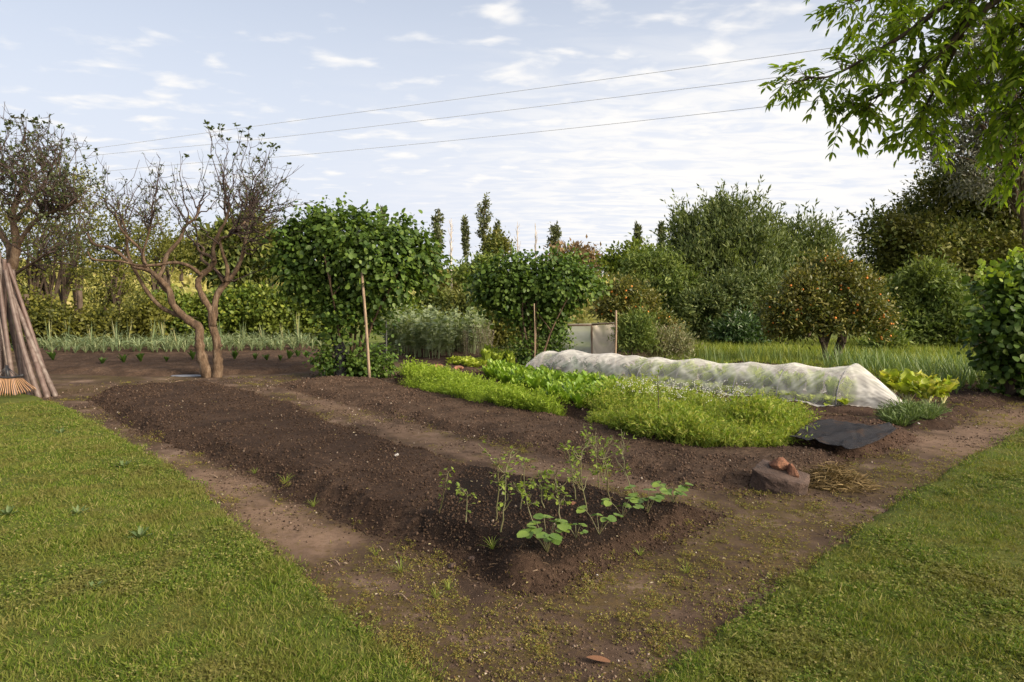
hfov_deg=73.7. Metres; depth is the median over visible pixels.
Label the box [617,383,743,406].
flowering weeds
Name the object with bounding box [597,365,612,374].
kale plant
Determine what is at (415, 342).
broad bean plant
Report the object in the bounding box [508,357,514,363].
cos lettuce
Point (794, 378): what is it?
cos lettuce
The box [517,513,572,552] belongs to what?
broadleaf seedling
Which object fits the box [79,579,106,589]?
rosette weed
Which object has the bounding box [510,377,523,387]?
leaf beet
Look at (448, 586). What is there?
grass tuft
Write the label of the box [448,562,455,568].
stone
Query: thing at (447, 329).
broad bean plant
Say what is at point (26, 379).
wooden pole
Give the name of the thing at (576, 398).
leaf beet
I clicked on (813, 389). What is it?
cos lettuce
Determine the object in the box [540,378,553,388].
leaf beet
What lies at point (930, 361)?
onion plant
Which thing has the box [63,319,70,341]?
leek plant
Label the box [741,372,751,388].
cos lettuce
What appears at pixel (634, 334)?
shrub
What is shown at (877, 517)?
lawn
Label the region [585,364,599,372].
kale plant
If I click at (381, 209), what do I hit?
poplar
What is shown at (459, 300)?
shrub
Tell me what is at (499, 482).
tall seedling
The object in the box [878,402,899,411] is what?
chive clump
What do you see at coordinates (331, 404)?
grit
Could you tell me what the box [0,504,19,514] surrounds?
rosette weed
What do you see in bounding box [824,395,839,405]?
lettuce
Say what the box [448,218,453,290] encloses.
poplar
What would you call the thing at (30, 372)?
wooden pole
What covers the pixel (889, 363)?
onion plant
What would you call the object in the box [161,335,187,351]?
leek plant
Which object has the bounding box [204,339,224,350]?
leek plant
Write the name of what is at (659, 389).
bolting plant
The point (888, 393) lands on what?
net tunnel
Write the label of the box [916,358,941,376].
onion plant
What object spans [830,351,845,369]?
onion plant
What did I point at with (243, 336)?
leek plant
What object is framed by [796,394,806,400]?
lettuce
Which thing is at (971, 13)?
overhanging tree
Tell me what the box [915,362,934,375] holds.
onion plant
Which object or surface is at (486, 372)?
leaf beet
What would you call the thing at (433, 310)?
broad bean plant
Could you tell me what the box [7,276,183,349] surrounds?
undergrowth bush
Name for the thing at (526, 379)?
leaf beet
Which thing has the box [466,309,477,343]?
broad bean plant
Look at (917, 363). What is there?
onion plant
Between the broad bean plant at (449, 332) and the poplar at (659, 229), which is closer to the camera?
the broad bean plant at (449, 332)
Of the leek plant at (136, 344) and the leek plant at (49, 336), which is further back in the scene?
the leek plant at (49, 336)
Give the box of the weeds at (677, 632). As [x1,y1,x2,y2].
[47,370,1023,681]
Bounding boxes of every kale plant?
[544,359,561,370]
[557,360,572,371]
[563,356,586,365]
[564,360,586,370]
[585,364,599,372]
[591,360,611,370]
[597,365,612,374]
[605,366,628,373]
[622,367,630,376]
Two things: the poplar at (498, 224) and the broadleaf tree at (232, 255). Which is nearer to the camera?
the broadleaf tree at (232, 255)
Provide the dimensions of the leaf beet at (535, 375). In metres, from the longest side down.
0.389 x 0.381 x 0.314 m
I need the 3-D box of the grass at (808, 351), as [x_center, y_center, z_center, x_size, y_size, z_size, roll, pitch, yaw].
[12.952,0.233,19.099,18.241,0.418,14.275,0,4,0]
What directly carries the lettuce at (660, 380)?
on the garden bed at (865, 410)
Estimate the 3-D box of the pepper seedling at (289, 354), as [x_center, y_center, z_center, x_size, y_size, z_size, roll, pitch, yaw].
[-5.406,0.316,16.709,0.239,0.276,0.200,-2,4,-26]
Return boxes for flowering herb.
[460,330,472,354]
[461,332,472,351]
[470,325,491,354]
[473,323,489,354]
[477,319,494,349]
[478,322,499,347]
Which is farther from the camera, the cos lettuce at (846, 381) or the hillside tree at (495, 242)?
the hillside tree at (495, 242)
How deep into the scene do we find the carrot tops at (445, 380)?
10.34 m
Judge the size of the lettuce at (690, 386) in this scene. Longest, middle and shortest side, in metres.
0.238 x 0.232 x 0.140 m
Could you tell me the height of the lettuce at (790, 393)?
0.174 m
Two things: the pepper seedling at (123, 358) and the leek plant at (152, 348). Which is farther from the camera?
the leek plant at (152, 348)
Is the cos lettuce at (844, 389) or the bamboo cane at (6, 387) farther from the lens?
the bamboo cane at (6, 387)
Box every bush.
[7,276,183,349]
[368,295,429,339]
[635,322,705,363]
[854,324,918,352]
[874,240,988,349]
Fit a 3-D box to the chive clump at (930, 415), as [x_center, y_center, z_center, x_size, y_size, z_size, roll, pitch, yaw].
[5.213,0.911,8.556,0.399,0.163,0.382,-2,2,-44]
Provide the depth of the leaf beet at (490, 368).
12.42 m
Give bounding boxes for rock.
[749,459,809,495]
[769,457,789,469]
[786,463,798,477]
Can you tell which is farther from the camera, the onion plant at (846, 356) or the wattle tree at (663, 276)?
the wattle tree at (663, 276)
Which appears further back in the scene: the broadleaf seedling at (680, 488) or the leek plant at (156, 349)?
the leek plant at (156, 349)
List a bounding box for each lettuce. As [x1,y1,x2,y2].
[472,362,481,367]
[482,348,490,362]
[492,351,504,359]
[503,351,516,356]
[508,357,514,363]
[626,364,637,377]
[631,358,650,376]
[643,376,654,382]
[649,360,662,375]
[653,376,663,384]
[658,362,671,377]
[659,365,674,376]
[661,375,672,382]
[665,381,673,386]
[666,360,680,378]
[673,379,685,387]
[676,362,687,379]
[682,361,698,382]
[685,382,693,388]
[691,380,704,388]
[698,365,706,379]
[700,369,713,382]
[703,382,717,391]
[705,363,719,382]
[713,369,724,382]
[713,386,727,392]
[716,362,732,384]
[724,384,735,392]
[725,368,737,385]
[736,386,753,394]
[737,371,745,386]
[741,362,765,376]
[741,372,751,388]
[747,367,765,388]
[757,387,768,395]
[763,371,775,388]
[765,387,775,395]
[767,391,778,397]
[768,374,786,390]
[777,369,791,390]
[777,391,793,399]
[783,371,801,393]
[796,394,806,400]
[798,373,805,394]
[803,393,823,402]
[804,369,824,394]
[807,370,824,394]
[815,393,826,401]
[824,376,844,396]
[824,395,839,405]
[836,381,854,397]
[837,397,855,404]
[843,376,858,396]
[844,394,860,403]
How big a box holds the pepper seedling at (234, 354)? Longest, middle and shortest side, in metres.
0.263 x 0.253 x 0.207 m
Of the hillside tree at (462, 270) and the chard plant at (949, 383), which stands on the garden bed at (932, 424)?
the chard plant at (949, 383)
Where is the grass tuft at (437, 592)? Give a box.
[430,583,448,599]
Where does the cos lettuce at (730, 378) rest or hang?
on the garden bed at (865, 410)
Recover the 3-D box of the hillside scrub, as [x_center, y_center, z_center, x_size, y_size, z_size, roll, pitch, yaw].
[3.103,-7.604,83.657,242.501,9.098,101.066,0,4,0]
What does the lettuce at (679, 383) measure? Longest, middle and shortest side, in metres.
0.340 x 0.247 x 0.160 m
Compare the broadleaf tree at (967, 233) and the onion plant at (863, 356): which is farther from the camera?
the broadleaf tree at (967, 233)
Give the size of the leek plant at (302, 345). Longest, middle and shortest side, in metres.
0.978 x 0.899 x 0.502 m
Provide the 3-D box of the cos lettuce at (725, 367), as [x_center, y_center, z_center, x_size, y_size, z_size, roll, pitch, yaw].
[3.737,0.590,11.895,0.310,0.418,0.329,6,8,40]
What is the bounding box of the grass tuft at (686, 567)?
[679,560,692,574]
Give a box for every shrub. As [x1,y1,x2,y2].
[410,280,458,315]
[434,281,528,349]
[605,298,664,364]
[667,263,786,342]
[702,299,780,346]
[952,246,1023,397]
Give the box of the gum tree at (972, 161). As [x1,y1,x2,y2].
[898,0,1023,248]
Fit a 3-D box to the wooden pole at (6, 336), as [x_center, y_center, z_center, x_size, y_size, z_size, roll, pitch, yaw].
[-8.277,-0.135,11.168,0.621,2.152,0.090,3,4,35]
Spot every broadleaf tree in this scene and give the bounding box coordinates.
[178,194,284,294]
[844,152,1023,319]
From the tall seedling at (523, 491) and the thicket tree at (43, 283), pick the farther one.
the thicket tree at (43, 283)
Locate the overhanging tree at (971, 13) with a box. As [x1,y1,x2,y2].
[758,0,1023,211]
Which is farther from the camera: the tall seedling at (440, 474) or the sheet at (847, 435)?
the sheet at (847, 435)
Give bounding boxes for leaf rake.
[0,317,35,396]
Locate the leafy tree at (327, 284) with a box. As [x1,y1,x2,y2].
[252,192,458,377]
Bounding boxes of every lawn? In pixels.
[0,393,425,681]
[651,429,1023,681]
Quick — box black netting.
[320,326,346,375]
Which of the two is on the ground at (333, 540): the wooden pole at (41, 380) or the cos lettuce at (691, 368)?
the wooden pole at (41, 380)
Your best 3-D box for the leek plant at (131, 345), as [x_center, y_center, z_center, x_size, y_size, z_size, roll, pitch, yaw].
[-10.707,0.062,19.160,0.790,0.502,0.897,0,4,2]
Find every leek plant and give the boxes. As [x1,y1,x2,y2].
[36,332,53,349]
[37,333,66,352]
[38,337,61,349]
[43,320,52,341]
[44,337,67,350]
[48,334,72,349]
[49,338,75,350]
[59,339,95,352]
[59,341,78,351]
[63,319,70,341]
[66,341,93,352]
[78,339,109,352]
[82,332,108,351]
[87,321,94,346]
[88,338,121,352]
[96,331,129,350]
[104,335,136,350]
[110,333,136,348]
[112,322,119,349]
[119,335,138,351]
[121,338,149,351]
[123,337,149,350]
[126,319,132,339]
[141,333,163,351]
[143,339,165,352]
[149,321,158,343]
[149,341,178,351]
[156,320,165,341]
[159,334,190,351]
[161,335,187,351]
[171,325,177,348]
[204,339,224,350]
[225,334,253,350]
[235,338,247,350]
[237,330,265,348]
[239,323,246,345]
[240,338,263,350]
[257,324,265,348]
[257,336,287,349]
[262,329,289,349]
[267,335,291,350]
[268,335,288,349]
[276,330,304,348]
[279,324,284,344]
[285,335,300,349]
[287,331,320,347]
[293,311,300,347]
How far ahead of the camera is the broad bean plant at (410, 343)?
18.62 m
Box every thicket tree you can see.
[0,170,103,336]
[0,188,54,299]
[24,152,123,320]
[50,182,172,324]
[106,197,200,297]
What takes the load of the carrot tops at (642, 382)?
on the garden bed at (860, 450)
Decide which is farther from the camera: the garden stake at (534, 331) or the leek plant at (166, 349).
the leek plant at (166, 349)
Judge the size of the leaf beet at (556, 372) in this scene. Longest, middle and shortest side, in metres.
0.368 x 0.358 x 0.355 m
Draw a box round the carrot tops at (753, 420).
[578,374,824,447]
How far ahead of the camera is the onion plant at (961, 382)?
11.36 m
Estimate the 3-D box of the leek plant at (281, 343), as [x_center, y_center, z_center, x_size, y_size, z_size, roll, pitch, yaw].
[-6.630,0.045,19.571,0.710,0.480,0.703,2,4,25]
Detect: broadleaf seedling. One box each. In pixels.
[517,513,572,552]
[570,523,587,537]
[576,505,622,534]
[601,496,643,514]
[624,484,671,511]
[651,481,692,502]
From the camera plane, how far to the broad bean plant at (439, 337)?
17.64 m
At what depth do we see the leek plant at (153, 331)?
20.67 m
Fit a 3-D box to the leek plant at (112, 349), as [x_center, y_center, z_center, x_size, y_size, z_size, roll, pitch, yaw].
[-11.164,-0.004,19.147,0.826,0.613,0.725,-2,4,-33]
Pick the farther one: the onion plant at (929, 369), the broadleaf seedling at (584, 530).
the onion plant at (929, 369)
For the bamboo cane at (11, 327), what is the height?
2.389 m
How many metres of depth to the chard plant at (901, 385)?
9.81 m
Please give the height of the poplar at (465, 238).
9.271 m
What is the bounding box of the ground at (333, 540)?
[1,274,1023,681]
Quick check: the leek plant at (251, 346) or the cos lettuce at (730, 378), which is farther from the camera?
the leek plant at (251, 346)
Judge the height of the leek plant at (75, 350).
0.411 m
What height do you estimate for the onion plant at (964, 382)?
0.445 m
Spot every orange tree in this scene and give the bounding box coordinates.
[587,269,691,351]
[746,244,907,359]
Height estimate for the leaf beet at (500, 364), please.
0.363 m
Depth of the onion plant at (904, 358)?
13.67 m
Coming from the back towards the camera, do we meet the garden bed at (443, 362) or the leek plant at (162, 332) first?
the leek plant at (162, 332)
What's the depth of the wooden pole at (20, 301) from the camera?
11.53 m
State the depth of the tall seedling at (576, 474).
4.66 m
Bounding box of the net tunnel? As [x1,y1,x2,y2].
[526,350,902,408]
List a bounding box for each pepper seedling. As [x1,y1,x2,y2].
[46,351,56,359]
[98,357,106,363]
[117,353,127,361]
[136,353,144,360]
[187,350,195,359]
[228,349,237,358]
[286,350,293,358]
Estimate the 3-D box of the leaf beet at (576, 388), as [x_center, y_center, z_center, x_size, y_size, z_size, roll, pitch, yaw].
[0.812,0.729,9.835,0.485,0.332,0.358,-1,9,-22]
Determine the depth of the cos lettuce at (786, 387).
11.13 m
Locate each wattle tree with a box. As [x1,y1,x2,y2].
[611,229,729,330]
[647,174,817,310]
[767,199,862,337]
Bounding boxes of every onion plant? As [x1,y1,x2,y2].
[822,342,837,364]
[822,352,833,367]
[824,349,835,367]
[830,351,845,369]
[831,348,843,364]
[833,348,850,366]
[837,346,855,365]
[843,354,859,373]
[848,348,864,370]
[853,352,875,369]
[856,346,878,365]
[860,357,874,371]
[865,346,881,366]
[869,356,881,373]
[874,350,891,370]
[876,355,906,369]
[881,356,900,369]
[884,352,912,369]
[890,346,913,373]
[893,350,918,373]
[899,349,927,371]
[900,353,931,371]
[909,353,928,369]
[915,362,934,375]
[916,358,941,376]
[917,352,947,375]
[920,348,938,375]
[924,353,942,367]
[931,363,960,378]
[933,364,958,380]
[934,352,951,378]
[939,358,967,377]
[943,359,966,376]
[944,348,968,368]
[944,361,971,388]
[946,364,974,386]
[946,370,967,393]
[954,356,967,374]
[962,359,981,385]
[970,372,987,391]
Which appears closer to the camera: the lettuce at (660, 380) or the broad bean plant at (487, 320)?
the lettuce at (660, 380)
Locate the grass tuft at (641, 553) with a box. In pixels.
[632,546,646,555]
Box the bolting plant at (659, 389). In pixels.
[649,364,667,412]
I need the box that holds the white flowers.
[617,378,746,402]
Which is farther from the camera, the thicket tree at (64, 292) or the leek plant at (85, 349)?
the thicket tree at (64, 292)
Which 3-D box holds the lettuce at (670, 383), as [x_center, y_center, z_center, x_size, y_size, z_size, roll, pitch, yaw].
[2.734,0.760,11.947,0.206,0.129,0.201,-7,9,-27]
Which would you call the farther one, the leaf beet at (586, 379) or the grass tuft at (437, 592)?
the leaf beet at (586, 379)
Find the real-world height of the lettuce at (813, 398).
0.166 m
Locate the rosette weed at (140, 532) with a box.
[129,526,152,537]
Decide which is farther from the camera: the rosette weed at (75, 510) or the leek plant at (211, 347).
the leek plant at (211, 347)
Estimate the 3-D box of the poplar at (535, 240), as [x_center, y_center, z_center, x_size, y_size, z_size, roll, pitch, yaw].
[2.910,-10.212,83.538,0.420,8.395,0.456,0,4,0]
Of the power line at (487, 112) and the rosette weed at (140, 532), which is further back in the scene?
the power line at (487, 112)
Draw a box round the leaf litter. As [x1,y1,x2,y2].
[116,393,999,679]
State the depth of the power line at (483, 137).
49.04 m
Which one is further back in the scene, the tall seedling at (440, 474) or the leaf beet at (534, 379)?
the leaf beet at (534, 379)
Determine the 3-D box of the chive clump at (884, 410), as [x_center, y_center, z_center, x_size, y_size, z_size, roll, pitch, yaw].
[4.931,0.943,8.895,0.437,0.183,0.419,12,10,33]
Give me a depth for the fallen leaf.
3.01 m
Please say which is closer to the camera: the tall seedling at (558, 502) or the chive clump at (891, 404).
the tall seedling at (558, 502)
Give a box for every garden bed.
[26,343,322,376]
[93,381,723,594]
[278,376,845,491]
[379,342,480,359]
[395,369,916,457]
[404,355,548,371]
[548,367,876,415]
[728,361,1023,430]
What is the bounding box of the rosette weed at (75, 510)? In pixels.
[71,504,91,514]
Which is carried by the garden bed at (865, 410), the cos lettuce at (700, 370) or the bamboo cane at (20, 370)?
the cos lettuce at (700, 370)
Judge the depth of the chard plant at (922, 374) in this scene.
10.47 m
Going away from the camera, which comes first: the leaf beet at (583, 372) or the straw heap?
the straw heap
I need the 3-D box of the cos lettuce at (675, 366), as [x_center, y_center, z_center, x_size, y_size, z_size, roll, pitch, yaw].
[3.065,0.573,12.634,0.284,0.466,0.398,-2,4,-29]
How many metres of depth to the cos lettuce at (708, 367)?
12.01 m
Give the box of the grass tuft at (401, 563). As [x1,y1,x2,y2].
[383,554,414,575]
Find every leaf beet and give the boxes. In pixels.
[477,365,489,377]
[483,365,497,379]
[490,366,506,380]
[491,359,506,366]
[495,359,513,367]
[497,363,509,373]
[498,370,511,383]
[502,367,524,377]
[504,372,518,384]
[509,365,531,372]
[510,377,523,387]
[518,373,532,389]
[522,369,537,378]
[523,373,541,391]
[524,372,545,378]
[525,374,543,393]
[531,364,550,373]
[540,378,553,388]
[542,372,561,380]
[542,378,564,399]
[544,369,562,379]
[544,374,564,382]
[555,381,583,400]
[558,384,575,403]
[561,373,583,380]
[562,377,585,391]
[564,377,586,383]
[566,374,593,388]
[569,389,585,408]
[573,370,601,381]
[577,386,591,393]
[588,386,607,398]
[589,373,613,383]
[595,380,621,393]
[599,374,621,380]
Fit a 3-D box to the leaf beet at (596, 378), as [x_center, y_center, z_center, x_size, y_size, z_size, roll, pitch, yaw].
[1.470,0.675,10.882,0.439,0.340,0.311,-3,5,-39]
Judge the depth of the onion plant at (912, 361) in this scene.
13.13 m
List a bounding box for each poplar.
[378,205,386,234]
[429,209,445,253]
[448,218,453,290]
[460,214,470,257]
[474,192,493,248]
[494,219,501,234]
[514,222,520,251]
[534,223,536,257]
[546,220,561,255]
[633,221,643,248]
[656,220,664,253]
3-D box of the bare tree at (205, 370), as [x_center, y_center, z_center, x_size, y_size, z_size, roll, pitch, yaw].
[-6.679,-1.773,13.972,5.387,5.124,3.626,0,4,0]
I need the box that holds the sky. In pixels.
[0,0,1023,276]
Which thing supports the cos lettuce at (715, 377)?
on the garden bed at (865, 410)
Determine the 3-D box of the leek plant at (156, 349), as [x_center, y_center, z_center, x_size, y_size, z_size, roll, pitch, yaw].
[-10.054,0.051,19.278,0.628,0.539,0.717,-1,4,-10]
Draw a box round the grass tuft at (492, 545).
[483,536,503,548]
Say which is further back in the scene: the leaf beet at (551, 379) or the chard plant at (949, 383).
the leaf beet at (551, 379)
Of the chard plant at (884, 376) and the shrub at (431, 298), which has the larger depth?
the shrub at (431, 298)
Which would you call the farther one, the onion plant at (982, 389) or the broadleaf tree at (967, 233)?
the broadleaf tree at (967, 233)
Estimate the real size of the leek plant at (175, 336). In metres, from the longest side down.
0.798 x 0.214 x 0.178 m
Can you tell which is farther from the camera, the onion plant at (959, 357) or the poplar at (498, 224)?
the poplar at (498, 224)
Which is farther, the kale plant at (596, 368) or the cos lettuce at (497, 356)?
the cos lettuce at (497, 356)
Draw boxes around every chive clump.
[872,405,905,417]
[873,408,908,420]
[874,409,914,424]
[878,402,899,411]
[879,399,914,408]
[885,405,929,420]
[886,396,927,411]
[886,411,920,425]
[887,403,911,415]
[893,404,928,420]
[896,400,934,411]
[909,404,940,416]
[915,407,946,419]
[918,399,953,410]
[922,403,950,416]
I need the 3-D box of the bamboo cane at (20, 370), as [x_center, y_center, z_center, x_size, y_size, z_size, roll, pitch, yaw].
[-8.317,-0.148,11.498,0.092,2.134,0.800,-3,5,-39]
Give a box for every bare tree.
[0,103,111,274]
[67,119,314,377]
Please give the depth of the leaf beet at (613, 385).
9.39 m
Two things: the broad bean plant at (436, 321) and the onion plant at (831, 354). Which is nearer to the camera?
the onion plant at (831, 354)
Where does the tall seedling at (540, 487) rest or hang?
on the garden bed at (514, 570)
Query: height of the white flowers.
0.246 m
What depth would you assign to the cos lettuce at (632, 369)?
13.02 m
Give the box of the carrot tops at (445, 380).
[395,355,576,415]
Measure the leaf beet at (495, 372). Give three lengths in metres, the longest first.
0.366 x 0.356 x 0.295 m
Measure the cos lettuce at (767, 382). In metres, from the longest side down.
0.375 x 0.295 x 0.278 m
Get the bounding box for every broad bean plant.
[379,311,398,352]
[383,309,398,350]
[384,311,397,348]
[393,305,415,353]
[394,314,412,353]
[396,306,412,348]
[398,313,413,353]
[408,317,421,356]
[414,310,434,356]
[414,311,429,353]
[415,322,433,356]
[419,314,447,358]
[429,303,441,321]
[429,309,443,326]
[431,324,438,354]
[434,315,456,352]
[436,311,452,354]
[436,315,449,355]
[443,316,457,355]
[446,305,463,350]
[447,308,462,351]
[453,316,468,351]
[462,307,477,345]
[464,310,480,353]
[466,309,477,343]
[469,316,484,352]
[475,310,492,346]
[477,312,486,350]
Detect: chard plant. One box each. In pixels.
[870,368,902,397]
[886,368,930,402]
[907,378,945,404]
[917,369,937,396]
[928,374,958,402]
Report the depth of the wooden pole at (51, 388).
11.33 m
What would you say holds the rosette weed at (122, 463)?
on the lawn at (22, 397)
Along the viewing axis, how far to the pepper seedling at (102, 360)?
15.70 m
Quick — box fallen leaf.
[587,655,609,661]
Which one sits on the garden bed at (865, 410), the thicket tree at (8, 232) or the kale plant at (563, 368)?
the kale plant at (563, 368)
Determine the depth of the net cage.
16.39 m
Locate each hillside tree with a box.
[147,229,198,291]
[423,265,467,290]
[442,249,503,287]
[472,226,516,261]
[542,234,604,277]
[585,232,657,279]
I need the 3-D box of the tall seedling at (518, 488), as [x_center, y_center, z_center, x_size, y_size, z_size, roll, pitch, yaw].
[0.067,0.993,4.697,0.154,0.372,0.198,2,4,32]
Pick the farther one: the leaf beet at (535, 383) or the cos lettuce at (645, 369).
the cos lettuce at (645, 369)
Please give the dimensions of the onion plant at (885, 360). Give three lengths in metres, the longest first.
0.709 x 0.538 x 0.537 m
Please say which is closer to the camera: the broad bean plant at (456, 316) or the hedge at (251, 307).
the broad bean plant at (456, 316)
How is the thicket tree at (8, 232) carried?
on the ground at (333, 540)
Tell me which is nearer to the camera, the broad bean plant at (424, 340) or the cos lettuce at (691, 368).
the cos lettuce at (691, 368)
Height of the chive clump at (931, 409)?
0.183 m
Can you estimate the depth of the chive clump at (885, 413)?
8.82 m
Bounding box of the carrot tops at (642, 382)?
[571,373,722,414]
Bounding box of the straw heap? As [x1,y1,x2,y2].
[797,458,882,493]
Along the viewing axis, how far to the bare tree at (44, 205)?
11.80 m
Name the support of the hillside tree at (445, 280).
on the ground at (333, 540)
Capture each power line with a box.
[1,78,998,181]
[4,33,933,158]
[62,45,1023,158]
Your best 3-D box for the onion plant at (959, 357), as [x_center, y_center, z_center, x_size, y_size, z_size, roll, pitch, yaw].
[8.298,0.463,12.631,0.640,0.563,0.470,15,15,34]
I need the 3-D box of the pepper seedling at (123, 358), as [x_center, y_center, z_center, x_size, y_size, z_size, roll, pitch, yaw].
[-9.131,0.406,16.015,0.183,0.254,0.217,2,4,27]
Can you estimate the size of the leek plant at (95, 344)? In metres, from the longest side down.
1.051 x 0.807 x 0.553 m
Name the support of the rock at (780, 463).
on the rock at (766, 477)
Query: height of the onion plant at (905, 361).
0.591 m
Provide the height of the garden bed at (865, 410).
0.210 m
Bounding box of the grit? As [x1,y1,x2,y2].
[9,366,1023,681]
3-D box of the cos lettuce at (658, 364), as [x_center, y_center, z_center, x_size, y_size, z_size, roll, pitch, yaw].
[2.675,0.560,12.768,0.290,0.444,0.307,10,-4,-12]
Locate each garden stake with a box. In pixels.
[361,273,370,377]
[385,321,386,352]
[534,303,534,364]
[614,310,616,363]
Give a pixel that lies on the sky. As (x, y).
(111, 72)
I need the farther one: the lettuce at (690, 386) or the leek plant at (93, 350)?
the leek plant at (93, 350)
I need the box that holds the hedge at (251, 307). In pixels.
[136,277,347,345]
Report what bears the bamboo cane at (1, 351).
on the ground at (333, 540)
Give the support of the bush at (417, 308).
on the garden bed at (403, 355)
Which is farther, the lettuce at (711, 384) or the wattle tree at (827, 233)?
the wattle tree at (827, 233)
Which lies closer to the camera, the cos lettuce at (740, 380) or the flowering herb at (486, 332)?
the cos lettuce at (740, 380)
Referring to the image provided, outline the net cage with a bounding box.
[549,323,617,364]
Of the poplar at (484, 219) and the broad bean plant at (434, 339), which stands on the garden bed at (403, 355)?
the broad bean plant at (434, 339)
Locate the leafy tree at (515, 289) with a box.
[462,240,618,365]
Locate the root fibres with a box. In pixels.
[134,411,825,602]
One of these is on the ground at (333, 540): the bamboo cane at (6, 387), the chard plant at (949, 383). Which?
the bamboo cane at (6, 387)
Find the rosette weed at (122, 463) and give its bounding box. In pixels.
[115,460,130,466]
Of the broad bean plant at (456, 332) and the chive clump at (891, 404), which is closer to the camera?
the chive clump at (891, 404)
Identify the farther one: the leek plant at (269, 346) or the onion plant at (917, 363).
the leek plant at (269, 346)
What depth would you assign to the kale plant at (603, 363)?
13.77 m
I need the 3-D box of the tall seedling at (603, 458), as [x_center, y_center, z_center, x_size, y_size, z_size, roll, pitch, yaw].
[0.696,0.925,4.817,0.331,0.542,0.316,2,4,28]
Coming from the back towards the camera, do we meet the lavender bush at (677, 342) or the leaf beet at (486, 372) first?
the lavender bush at (677, 342)
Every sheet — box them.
[170,374,200,376]
[790,419,896,448]
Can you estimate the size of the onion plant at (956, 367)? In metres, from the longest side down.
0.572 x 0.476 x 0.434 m
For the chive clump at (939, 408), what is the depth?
8.72 m
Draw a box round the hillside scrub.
[17,253,632,324]
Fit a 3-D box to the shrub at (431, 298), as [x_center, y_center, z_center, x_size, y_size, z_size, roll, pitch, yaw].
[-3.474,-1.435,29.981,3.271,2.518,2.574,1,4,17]
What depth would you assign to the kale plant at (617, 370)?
12.97 m
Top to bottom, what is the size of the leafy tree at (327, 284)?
3.788 m
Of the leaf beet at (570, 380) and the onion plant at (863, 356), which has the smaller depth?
the leaf beet at (570, 380)
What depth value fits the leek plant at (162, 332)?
19.95 m
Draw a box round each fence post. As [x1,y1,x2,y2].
[23,294,28,348]
[77,291,82,342]
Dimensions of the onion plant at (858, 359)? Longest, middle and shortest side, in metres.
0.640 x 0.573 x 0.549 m
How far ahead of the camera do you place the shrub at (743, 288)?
23.84 m
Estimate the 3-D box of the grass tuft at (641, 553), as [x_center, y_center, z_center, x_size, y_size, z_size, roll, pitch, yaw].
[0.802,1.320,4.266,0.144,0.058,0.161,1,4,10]
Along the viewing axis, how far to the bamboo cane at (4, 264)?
11.32 m
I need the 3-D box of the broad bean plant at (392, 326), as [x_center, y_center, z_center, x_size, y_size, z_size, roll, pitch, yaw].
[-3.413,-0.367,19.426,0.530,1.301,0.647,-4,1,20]
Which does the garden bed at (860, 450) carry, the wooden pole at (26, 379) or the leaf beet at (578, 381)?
the leaf beet at (578, 381)
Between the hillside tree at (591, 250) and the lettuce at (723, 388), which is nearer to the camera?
the lettuce at (723, 388)
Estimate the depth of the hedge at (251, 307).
22.52 m
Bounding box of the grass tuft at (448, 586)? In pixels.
[441,579,454,589]
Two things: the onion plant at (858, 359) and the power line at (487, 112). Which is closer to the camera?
the onion plant at (858, 359)
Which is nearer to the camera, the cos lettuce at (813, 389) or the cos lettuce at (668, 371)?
the cos lettuce at (813, 389)
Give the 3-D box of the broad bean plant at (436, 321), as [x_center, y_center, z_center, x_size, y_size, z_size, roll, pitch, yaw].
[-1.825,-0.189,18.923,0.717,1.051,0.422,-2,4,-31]
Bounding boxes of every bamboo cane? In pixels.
[0,252,9,393]
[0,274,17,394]
[0,314,2,394]
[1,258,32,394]
[2,259,6,391]
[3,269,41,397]
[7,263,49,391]
[7,297,25,391]
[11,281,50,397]
[12,269,24,392]
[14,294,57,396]
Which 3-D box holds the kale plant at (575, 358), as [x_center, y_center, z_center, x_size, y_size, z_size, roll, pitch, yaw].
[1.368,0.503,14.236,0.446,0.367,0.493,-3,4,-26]
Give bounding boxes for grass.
[658,336,994,381]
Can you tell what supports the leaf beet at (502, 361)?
on the garden bed at (860, 450)
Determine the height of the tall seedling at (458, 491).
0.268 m
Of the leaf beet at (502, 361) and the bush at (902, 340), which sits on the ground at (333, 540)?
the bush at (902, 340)
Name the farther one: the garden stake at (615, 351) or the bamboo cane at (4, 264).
the garden stake at (615, 351)
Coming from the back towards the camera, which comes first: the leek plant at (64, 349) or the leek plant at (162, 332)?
the leek plant at (162, 332)
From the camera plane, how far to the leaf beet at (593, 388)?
9.28 m
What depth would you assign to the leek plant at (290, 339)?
20.19 m
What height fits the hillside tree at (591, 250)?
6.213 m
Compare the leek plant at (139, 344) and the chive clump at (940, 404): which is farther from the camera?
the leek plant at (139, 344)
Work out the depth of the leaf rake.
10.82 m
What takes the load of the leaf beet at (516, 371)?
on the garden bed at (860, 450)
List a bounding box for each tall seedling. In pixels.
[438,467,454,512]
[455,482,476,521]
[478,439,512,520]
[489,446,522,531]
[508,456,534,508]
[516,475,538,520]
[528,470,555,507]
[543,465,576,518]
[557,440,585,498]
[565,432,598,510]
[579,423,611,488]
[584,435,636,501]
[615,427,633,492]
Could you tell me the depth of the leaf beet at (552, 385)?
9.78 m

